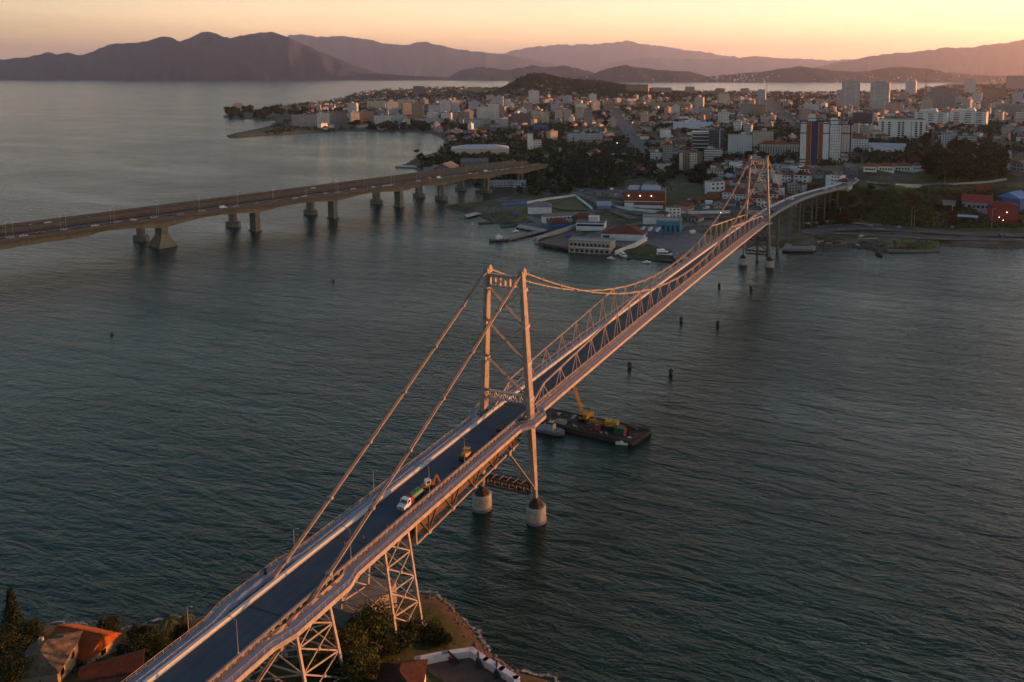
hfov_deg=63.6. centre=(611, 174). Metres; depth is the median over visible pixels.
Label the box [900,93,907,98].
apartment building
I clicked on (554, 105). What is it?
apartment building
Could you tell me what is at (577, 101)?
apartment building
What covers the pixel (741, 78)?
town
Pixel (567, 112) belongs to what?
apartment building
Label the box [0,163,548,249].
road bridge
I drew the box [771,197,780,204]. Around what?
house
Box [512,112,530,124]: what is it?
apartment building
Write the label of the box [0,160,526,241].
road bridge
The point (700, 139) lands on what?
apartment building
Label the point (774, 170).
house
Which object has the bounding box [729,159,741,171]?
house
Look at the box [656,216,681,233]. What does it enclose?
building
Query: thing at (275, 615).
suspension bridge
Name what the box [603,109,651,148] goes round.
road
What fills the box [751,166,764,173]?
house
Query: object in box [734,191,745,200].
house
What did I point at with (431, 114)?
apartment building
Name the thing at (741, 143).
apartment building
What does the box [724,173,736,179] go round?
house
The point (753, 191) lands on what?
house
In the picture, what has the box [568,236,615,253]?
apartment building
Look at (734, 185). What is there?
house
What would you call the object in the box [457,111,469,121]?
apartment building
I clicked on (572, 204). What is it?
grass field
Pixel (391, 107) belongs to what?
apartment building
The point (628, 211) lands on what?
road
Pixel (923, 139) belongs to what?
tree
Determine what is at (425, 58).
mountains
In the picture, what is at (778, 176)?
house
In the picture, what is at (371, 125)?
tree
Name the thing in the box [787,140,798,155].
apartment building
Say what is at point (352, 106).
apartment building
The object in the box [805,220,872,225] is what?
wall
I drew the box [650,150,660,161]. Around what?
apartment building
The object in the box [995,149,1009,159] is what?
tree
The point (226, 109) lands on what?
tree
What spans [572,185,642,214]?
road
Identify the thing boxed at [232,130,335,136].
grass spit
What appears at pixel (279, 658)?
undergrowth
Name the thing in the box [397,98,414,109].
apartment building
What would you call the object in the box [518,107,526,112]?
apartment building
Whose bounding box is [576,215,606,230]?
apartment building
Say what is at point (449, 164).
shed
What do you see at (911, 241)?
grass bank
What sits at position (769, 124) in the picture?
apartment building
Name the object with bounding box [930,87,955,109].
apartment building
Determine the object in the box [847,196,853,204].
tree
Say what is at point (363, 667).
bush
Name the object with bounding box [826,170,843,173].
house
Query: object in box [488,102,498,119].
apartment building
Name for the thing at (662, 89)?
apartment building
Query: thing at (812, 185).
house
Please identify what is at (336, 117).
apartment building
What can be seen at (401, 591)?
surf
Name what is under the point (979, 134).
house
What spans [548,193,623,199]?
road
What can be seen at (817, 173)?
house
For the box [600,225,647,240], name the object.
hall
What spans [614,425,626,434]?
container
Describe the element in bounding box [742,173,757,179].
house
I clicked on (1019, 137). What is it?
house
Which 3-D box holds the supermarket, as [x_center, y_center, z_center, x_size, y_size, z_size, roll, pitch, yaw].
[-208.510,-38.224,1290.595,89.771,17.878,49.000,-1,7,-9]
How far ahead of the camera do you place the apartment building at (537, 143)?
1336.06 m
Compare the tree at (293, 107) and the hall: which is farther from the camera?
the tree at (293, 107)
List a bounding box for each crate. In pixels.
[555,418,566,424]
[594,425,600,430]
[628,423,636,429]
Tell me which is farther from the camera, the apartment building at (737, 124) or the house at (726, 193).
the apartment building at (737, 124)
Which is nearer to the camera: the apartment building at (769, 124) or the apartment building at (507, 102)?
the apartment building at (769, 124)
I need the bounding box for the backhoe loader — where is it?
[420,474,440,490]
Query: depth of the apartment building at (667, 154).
1070.13 m
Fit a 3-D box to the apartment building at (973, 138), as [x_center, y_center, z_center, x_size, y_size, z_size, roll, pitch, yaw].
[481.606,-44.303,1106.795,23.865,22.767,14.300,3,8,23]
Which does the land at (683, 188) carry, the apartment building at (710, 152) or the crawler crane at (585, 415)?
the apartment building at (710, 152)
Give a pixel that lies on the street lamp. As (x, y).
(236, 633)
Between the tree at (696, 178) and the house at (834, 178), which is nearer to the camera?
the house at (834, 178)
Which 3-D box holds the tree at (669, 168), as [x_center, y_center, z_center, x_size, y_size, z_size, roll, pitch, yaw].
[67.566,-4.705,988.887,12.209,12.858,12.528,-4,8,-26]
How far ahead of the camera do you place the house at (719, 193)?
795.04 m
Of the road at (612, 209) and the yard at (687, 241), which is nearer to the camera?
the yard at (687, 241)
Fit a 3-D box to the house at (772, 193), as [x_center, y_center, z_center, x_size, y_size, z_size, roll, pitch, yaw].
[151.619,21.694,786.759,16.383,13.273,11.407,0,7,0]
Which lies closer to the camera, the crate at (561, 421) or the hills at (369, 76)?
the crate at (561, 421)
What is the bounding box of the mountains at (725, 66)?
[589,56,855,75]
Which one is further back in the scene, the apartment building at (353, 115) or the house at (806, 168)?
the apartment building at (353, 115)
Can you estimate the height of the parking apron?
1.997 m
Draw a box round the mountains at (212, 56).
[0,32,391,80]
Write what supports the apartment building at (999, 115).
on the land at (683, 188)
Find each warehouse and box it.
[624,185,666,208]
[673,122,712,129]
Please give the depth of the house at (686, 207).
729.36 m
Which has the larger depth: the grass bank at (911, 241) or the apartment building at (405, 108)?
the apartment building at (405, 108)
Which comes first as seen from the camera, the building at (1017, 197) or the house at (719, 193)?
the building at (1017, 197)
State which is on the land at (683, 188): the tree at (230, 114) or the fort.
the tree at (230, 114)
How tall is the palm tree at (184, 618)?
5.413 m
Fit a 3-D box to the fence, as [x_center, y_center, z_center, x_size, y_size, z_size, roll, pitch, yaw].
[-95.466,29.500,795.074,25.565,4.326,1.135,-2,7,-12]
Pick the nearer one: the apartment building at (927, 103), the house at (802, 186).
the house at (802, 186)
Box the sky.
[0,0,1023,60]
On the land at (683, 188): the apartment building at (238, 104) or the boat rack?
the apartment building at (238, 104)
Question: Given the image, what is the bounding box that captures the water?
[0,75,1023,681]
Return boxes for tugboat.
[535,413,564,435]
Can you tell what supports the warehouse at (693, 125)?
on the land at (683, 188)
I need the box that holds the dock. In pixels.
[635,257,674,261]
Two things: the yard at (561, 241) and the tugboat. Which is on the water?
the tugboat
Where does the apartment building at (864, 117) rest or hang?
on the land at (683, 188)
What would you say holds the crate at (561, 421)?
on the barge
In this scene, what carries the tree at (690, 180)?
on the land at (683, 188)
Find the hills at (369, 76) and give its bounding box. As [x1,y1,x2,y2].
[238,73,450,79]
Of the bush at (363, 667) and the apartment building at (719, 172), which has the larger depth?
the apartment building at (719, 172)
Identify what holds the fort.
on the shore land at (438, 608)
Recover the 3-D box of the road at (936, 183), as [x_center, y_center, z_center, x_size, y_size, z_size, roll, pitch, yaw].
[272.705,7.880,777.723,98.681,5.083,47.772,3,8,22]
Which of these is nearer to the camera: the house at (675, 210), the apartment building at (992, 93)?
the house at (675, 210)
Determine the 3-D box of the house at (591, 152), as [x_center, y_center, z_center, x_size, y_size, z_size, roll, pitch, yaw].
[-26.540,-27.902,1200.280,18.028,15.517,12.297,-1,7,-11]
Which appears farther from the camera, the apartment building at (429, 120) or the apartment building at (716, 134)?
the apartment building at (429, 120)
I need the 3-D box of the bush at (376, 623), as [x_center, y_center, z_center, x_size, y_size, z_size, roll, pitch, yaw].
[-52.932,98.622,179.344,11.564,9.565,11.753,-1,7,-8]
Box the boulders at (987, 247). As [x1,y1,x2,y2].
[940,245,1023,248]
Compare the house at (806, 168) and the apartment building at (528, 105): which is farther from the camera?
the apartment building at (528, 105)
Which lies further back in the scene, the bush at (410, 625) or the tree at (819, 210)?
the tree at (819, 210)
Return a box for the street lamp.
[226,614,238,654]
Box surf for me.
[52,590,558,681]
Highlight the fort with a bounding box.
[414,647,519,681]
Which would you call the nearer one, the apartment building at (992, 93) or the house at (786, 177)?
the house at (786, 177)
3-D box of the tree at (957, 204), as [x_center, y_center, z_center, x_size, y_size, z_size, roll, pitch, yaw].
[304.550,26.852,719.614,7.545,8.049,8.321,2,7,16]
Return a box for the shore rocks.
[420,591,518,672]
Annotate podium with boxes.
[777,164,824,168]
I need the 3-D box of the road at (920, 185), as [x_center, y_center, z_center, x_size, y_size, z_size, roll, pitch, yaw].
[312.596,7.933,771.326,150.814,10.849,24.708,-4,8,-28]
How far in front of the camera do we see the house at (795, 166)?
866.13 m
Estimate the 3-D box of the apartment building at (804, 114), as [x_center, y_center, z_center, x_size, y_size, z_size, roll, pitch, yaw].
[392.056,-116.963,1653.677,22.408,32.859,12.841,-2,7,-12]
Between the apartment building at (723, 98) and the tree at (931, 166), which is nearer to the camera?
the tree at (931, 166)
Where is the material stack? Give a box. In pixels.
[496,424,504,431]
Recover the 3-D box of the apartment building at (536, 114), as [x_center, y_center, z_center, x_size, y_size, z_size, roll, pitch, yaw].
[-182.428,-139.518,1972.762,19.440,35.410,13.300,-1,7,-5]
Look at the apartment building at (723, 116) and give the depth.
1768.15 m
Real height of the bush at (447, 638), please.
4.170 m
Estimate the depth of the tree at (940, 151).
807.32 m
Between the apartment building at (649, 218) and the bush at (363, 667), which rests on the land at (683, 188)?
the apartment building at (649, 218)
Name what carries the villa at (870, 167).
on the land at (683, 188)
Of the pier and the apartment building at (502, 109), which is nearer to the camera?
the pier
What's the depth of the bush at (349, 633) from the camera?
171.40 m
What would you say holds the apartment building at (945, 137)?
on the land at (683, 188)
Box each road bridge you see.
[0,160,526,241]
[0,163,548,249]
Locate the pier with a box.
[395,165,415,167]
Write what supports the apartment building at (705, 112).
on the land at (683, 188)
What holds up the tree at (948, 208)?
on the land at (683, 188)
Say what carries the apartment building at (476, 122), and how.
on the land at (683, 188)
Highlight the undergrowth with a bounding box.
[4,611,449,681]
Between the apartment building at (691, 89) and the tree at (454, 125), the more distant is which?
the apartment building at (691, 89)
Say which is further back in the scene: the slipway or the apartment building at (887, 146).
the apartment building at (887, 146)
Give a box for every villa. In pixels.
[863,163,876,171]
[877,162,894,172]
[893,162,911,171]
[911,162,923,171]
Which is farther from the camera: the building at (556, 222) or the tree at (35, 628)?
the building at (556, 222)
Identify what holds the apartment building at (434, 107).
on the land at (683, 188)
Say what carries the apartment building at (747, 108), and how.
on the land at (683, 188)
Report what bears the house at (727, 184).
on the land at (683, 188)
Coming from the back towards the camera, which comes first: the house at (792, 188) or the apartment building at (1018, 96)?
the apartment building at (1018, 96)
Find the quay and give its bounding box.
[782,243,815,251]
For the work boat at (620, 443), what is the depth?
289.00 m
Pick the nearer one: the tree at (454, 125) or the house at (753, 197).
the house at (753, 197)
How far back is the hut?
713.83 m
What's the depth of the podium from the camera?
908.68 m
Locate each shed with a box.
[433,161,458,169]
[460,158,488,166]
[490,180,512,186]
[512,180,525,187]
[527,201,551,213]
[573,212,592,222]
[705,200,712,204]
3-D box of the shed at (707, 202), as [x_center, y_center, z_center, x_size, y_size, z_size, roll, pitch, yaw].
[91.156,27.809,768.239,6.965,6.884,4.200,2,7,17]
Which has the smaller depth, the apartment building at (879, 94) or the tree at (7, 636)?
the tree at (7, 636)
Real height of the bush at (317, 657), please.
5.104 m
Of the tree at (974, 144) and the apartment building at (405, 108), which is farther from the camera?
the apartment building at (405, 108)
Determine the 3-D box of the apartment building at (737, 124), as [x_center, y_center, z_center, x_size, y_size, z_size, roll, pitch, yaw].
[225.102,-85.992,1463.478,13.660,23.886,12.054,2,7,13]
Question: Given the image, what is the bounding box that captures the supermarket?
[451,144,508,154]
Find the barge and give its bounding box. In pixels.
[540,408,650,445]
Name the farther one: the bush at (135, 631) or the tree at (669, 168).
the tree at (669, 168)
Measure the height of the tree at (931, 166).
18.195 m
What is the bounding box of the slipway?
[465,212,480,218]
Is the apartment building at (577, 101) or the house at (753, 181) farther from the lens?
the apartment building at (577, 101)
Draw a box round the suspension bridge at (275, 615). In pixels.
[121,155,858,681]
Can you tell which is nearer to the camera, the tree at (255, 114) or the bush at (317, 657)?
the bush at (317, 657)
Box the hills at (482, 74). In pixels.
[449,65,593,80]
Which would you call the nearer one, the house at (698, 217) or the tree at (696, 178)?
the house at (698, 217)
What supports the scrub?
on the land at (683, 188)
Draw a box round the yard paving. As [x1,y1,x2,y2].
[585,221,717,250]
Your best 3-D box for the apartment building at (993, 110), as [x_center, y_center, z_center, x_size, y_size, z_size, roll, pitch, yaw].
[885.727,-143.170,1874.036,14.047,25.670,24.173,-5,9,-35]
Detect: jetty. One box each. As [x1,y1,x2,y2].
[478,221,494,223]
[500,224,517,226]
[508,228,547,239]
[516,224,547,232]
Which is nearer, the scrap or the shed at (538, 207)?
the scrap
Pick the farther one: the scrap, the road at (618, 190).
the road at (618, 190)
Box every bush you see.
[94,611,127,632]
[112,634,150,656]
[123,620,156,647]
[139,627,177,655]
[166,621,191,638]
[304,642,345,673]
[315,646,356,680]
[323,620,372,659]
[341,635,384,681]
[344,596,393,646]
[391,629,420,655]
[396,614,427,638]
[416,615,444,643]
[433,628,455,647]
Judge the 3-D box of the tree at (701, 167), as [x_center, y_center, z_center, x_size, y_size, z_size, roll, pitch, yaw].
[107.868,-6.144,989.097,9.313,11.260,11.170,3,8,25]
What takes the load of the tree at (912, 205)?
on the land at (683, 188)
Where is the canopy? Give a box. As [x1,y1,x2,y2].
[957,214,977,220]
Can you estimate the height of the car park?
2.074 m
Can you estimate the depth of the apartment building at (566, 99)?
2530.56 m
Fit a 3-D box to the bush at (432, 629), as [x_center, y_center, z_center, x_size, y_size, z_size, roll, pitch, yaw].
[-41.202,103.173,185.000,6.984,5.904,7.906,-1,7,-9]
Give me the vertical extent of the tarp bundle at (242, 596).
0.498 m
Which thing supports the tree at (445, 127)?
on the land at (683, 188)
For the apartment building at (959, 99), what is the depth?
2755.51 m
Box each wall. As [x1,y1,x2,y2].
[527,194,592,209]
[536,224,575,240]
[612,204,729,213]
[615,237,646,254]
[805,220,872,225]
[887,249,939,251]
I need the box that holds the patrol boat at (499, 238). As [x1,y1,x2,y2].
[489,235,508,241]
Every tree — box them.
[0,587,23,639]
[0,617,37,665]
[0,643,33,681]
[13,615,46,641]
[157,614,180,644]
[177,614,194,634]
[223,106,230,113]
[228,111,233,117]
[252,111,260,117]
[291,104,297,110]
[353,119,360,124]
[367,121,375,128]
[368,628,398,660]
[399,122,406,129]
[443,125,448,131]
[451,122,458,128]
[529,170,539,178]
[656,170,664,177]
[656,177,665,182]
[664,165,673,174]
[673,169,679,175]
[687,176,693,182]
[688,171,696,179]
[690,165,699,174]
[693,175,699,181]
[697,165,703,171]
[699,177,707,182]
[706,172,716,179]
[744,151,753,155]
[813,204,823,213]
[820,202,830,210]
[831,192,840,201]
[834,212,846,223]
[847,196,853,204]
[896,153,903,161]
[906,146,914,152]
[906,192,913,198]
[906,201,918,210]
[912,207,920,215]
[917,136,927,142]
[919,147,938,169]
[920,148,943,159]
[920,152,936,173]
[922,132,930,140]
[922,160,936,175]
[929,157,953,176]
[930,142,944,149]
[931,158,954,180]
[944,205,951,211]
[946,137,958,152]
[947,216,957,224]
[954,139,972,151]
[955,200,961,207]
[967,158,986,181]
[970,140,977,147]
[978,140,992,148]
[991,159,1009,176]
[993,146,1008,152]
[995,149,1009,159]
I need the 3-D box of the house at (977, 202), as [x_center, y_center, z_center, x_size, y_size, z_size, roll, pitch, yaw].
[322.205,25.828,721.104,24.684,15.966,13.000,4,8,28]
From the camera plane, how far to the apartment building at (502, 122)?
1877.04 m
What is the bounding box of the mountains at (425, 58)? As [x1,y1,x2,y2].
[287,34,557,75]
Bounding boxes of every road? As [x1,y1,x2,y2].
[526,183,637,218]
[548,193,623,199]
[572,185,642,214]
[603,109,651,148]
[610,148,648,176]
[611,206,734,217]
[767,104,797,132]
[800,224,1023,236]
[808,232,1023,240]
[817,221,914,228]
[843,161,857,177]
[848,178,953,184]
[895,178,1006,187]
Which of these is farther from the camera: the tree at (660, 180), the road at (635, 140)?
the road at (635, 140)
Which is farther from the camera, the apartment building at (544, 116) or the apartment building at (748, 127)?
the apartment building at (544, 116)
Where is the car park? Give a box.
[533,188,623,202]
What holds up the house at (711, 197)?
on the land at (683, 188)
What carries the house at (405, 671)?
on the shore land at (438, 608)
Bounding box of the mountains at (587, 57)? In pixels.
[502,40,736,70]
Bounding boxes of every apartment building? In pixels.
[233,102,241,110]
[291,113,316,126]
[316,111,329,123]
[328,111,346,123]
[347,102,357,112]
[349,111,358,121]
[357,110,373,122]
[367,100,384,108]
[374,114,390,123]
[377,110,388,114]
[386,100,397,113]
[389,113,403,123]
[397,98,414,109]
[401,102,411,115]
[402,117,409,123]
[411,102,422,120]
[413,85,424,93]
[415,117,442,122]
[423,165,437,170]
[427,110,438,117]
[428,103,439,115]
[439,99,449,112]
[441,111,451,121]
[447,111,456,121]
[450,99,458,110]
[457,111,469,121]
[463,109,472,118]
[468,100,477,109]
[468,118,480,126]
[473,87,483,92]
[477,105,487,118]
[486,94,493,99]
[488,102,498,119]
[493,95,503,105]
[495,118,507,126]
[499,105,506,114]
[504,99,510,105]
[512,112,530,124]
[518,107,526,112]
[523,102,532,110]
[527,133,532,149]
[528,89,538,103]
[532,109,540,122]
[533,124,547,130]
[533,139,541,148]
[541,110,548,122]
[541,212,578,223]
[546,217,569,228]
[551,102,558,109]
[555,108,562,120]
[562,95,571,104]
[563,108,571,120]
[567,132,602,141]
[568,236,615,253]
[574,99,582,103]
[575,103,586,111]
[575,107,582,118]
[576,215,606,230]
[580,140,602,144]
[584,107,591,123]
[589,93,596,100]
[591,100,599,110]
[626,84,648,92]
[643,214,661,223]
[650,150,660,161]
[651,87,671,92]
[656,162,665,171]
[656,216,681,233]
[662,142,672,161]
[672,104,679,112]
[679,149,702,170]
[685,86,694,92]
[691,107,698,113]
[692,131,708,150]
[695,96,703,107]
[700,109,709,119]
[704,146,721,161]
[707,166,723,177]
[709,127,723,147]
[715,88,724,92]
[717,93,728,104]
[718,110,728,123]
[728,132,751,154]
[734,119,741,130]
[740,88,748,93]
[741,103,754,115]
[743,123,752,133]
[752,128,773,146]
[754,104,765,115]
[758,89,765,99]
[758,101,766,110]
[760,114,768,122]
[760,140,775,155]
[764,121,773,128]
[775,140,786,155]
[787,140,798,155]
[798,114,830,165]
[799,108,811,122]
[804,103,818,110]
[829,118,841,163]
[836,79,859,106]
[840,122,852,161]
[852,111,872,124]
[852,136,868,151]
[868,142,905,151]
[870,80,890,108]
[878,118,925,139]
[886,101,899,112]
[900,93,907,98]
[905,80,916,93]
[914,108,948,124]
[922,98,932,109]
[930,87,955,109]
[941,107,953,113]
[941,131,950,146]
[950,108,988,126]
[956,96,964,103]
[958,133,976,141]
[961,98,972,108]
[964,79,975,92]
[973,91,981,102]
[980,99,990,109]
[982,87,1006,98]
[991,107,994,115]
[994,110,1003,120]
[995,103,1023,116]
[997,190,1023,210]
[1006,75,1023,89]
[1012,91,1022,102]
[1015,109,1023,123]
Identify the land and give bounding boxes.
[0,592,549,681]
[223,78,1023,261]
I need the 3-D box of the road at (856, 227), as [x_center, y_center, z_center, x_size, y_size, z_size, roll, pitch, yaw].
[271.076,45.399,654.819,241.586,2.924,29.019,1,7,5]
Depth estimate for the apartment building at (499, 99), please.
2404.88 m
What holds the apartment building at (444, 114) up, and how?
on the land at (683, 188)
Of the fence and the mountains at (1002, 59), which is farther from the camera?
the mountains at (1002, 59)
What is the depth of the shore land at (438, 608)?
182.16 m
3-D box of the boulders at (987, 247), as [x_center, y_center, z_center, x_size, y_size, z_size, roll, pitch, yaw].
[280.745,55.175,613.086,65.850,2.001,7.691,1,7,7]
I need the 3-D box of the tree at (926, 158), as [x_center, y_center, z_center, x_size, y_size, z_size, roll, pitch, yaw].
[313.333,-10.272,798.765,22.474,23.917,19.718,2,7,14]
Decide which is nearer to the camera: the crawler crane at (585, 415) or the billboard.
the crawler crane at (585, 415)
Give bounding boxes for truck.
[397,486,424,511]
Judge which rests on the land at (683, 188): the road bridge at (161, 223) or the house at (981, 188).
the house at (981, 188)
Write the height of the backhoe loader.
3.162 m
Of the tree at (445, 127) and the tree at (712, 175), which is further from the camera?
the tree at (445, 127)
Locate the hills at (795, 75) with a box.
[700,66,1005,82]
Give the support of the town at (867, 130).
on the land at (683, 188)
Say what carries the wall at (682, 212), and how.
on the land at (683, 188)
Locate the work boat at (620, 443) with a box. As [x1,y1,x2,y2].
[615,440,627,444]
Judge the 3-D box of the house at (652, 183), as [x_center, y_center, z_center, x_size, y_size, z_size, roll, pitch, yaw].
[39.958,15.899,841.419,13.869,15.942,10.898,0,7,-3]
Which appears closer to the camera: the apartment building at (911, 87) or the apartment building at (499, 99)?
the apartment building at (499, 99)
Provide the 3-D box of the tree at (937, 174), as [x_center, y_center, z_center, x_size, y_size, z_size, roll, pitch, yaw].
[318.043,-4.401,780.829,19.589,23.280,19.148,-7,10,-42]
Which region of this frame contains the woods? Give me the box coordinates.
[265,72,1023,195]
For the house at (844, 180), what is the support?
on the land at (683, 188)
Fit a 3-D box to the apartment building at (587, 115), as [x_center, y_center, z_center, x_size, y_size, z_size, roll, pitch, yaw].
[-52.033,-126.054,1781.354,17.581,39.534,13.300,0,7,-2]
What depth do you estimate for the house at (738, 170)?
934.99 m
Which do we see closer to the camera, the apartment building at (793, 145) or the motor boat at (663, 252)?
the motor boat at (663, 252)
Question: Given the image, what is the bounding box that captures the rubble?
[814,235,877,245]
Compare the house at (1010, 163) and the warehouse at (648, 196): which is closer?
the warehouse at (648, 196)
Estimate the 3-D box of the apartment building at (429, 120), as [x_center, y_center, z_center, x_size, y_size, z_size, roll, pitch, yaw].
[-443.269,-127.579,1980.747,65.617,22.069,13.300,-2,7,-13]
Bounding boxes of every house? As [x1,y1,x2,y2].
[10,636,80,681]
[48,624,121,663]
[52,631,82,641]
[78,648,144,681]
[376,659,427,681]
[588,150,599,155]
[597,201,611,208]
[644,182,657,184]
[654,210,670,216]
[665,205,680,216]
[678,202,694,213]
[687,213,703,221]
[691,196,704,202]
[705,178,724,193]
[705,195,719,200]
[706,191,721,197]
[710,162,722,167]
[713,201,723,207]
[722,189,733,198]
[723,180,729,188]
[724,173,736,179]
[724,200,736,205]
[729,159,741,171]
[731,181,739,188]
[731,188,745,195]
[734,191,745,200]
[735,168,743,174]
[740,179,746,187]
[740,198,753,204]
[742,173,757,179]
[746,179,757,186]
[746,185,756,194]
[748,154,759,163]
[749,194,759,201]
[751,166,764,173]
[756,181,771,194]
[757,194,771,206]
[758,172,770,177]
[760,190,778,197]
[768,168,778,179]
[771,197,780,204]
[772,171,781,184]
[772,184,784,195]
[778,168,789,172]
[780,172,790,182]
[787,181,797,193]
[790,163,803,173]
[793,171,812,182]
[796,181,807,191]
[799,165,812,172]
[807,182,818,188]
[811,167,823,178]
[825,172,836,186]
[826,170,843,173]
[830,172,844,184]
[836,178,852,191]
[961,194,992,213]
[973,131,982,137]
[976,184,992,192]
[987,201,1017,223]
[994,134,1000,139]
[1001,131,1010,140]
[1006,159,1016,169]
[1012,160,1023,171]
[1016,135,1023,141]
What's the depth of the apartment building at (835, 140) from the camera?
1004.76 m
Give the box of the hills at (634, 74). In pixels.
[511,65,709,82]
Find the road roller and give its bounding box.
[459,446,472,461]
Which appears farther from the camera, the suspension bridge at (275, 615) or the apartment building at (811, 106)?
the apartment building at (811, 106)
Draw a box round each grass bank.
[481,207,528,222]
[878,240,939,247]
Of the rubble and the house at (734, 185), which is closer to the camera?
the rubble
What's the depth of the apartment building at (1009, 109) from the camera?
1792.79 m
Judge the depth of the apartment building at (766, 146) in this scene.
1132.62 m
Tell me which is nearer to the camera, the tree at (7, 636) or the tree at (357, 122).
the tree at (7, 636)
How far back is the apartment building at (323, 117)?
1979.83 m
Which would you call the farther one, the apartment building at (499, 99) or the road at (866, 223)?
the apartment building at (499, 99)
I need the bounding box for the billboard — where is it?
[598,127,604,132]
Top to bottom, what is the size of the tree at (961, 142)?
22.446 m
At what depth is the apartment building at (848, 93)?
2439.77 m
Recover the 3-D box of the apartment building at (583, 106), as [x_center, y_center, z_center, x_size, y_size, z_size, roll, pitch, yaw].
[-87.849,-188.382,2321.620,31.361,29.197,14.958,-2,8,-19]
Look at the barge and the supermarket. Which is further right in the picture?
the barge
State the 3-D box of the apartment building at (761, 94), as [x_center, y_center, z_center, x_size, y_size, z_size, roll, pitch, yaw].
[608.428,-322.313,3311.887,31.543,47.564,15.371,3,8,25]
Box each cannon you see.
[447,650,459,665]
[475,651,481,668]
[494,660,499,677]
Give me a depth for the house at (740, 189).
805.06 m
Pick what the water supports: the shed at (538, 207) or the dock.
the dock
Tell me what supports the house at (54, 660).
on the shore land at (438, 608)
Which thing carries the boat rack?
on the yard paving
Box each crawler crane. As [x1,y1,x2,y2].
[573,386,593,423]
[589,418,618,430]
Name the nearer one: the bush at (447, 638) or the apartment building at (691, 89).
the bush at (447, 638)
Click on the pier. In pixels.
(411, 166)
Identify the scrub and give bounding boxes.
[469,187,1023,249]
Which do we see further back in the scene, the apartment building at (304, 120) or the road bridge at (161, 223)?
the apartment building at (304, 120)
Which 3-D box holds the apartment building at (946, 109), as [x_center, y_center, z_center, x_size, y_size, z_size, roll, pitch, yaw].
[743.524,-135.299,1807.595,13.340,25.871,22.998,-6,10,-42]
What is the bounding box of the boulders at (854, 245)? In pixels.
[816,242,894,252]
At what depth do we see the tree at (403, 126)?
1823.28 m
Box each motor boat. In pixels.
[617,251,626,257]
[656,246,672,254]
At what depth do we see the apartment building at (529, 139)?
1329.60 m
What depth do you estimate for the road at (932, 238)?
634.88 m
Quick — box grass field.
[552,198,587,209]
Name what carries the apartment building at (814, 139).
on the land at (683, 188)
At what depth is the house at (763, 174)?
840.37 m
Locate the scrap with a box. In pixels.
[542,412,638,438]
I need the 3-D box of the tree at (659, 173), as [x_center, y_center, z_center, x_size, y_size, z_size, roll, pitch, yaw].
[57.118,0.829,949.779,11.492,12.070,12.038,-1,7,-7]
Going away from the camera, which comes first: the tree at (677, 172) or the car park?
the car park
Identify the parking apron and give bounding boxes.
[512,215,547,228]
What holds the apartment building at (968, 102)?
on the land at (683, 188)
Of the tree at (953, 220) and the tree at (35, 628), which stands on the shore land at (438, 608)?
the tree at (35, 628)
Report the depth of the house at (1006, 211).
675.62 m
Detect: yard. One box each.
[538,230,582,249]
[672,231,712,260]
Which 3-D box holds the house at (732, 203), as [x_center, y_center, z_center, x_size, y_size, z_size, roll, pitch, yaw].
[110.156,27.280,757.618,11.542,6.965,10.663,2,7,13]
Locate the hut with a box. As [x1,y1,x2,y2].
[942,200,955,210]
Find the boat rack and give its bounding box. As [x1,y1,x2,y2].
[646,229,662,238]
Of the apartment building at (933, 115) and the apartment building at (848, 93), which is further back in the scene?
the apartment building at (848, 93)
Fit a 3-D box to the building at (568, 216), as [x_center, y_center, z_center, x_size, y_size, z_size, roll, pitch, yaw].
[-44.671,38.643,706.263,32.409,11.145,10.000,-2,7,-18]
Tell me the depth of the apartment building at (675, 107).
2130.48 m
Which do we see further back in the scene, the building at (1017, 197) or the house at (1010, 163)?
the house at (1010, 163)
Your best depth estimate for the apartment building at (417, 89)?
4430.06 m
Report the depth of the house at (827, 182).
810.54 m
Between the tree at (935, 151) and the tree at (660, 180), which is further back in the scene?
the tree at (660, 180)
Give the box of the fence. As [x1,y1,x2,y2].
[501,202,526,205]
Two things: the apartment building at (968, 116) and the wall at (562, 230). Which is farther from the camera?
the apartment building at (968, 116)
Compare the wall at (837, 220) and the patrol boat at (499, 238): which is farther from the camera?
the wall at (837, 220)
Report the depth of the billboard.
1535.85 m
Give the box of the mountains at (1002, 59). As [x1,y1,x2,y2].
[815,39,1023,75]
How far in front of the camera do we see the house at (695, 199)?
783.65 m
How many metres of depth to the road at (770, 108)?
1976.22 m
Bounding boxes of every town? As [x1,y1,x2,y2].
[308,79,1023,156]
[516,71,1005,81]
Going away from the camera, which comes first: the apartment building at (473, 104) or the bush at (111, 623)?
the bush at (111, 623)
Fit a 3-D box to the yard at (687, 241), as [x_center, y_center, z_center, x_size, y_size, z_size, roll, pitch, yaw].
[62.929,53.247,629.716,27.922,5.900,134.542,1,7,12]
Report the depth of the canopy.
681.67 m
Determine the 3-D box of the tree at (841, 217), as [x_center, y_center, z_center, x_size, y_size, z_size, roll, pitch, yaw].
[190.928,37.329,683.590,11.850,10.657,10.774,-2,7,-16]
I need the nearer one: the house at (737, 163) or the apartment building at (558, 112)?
the house at (737, 163)

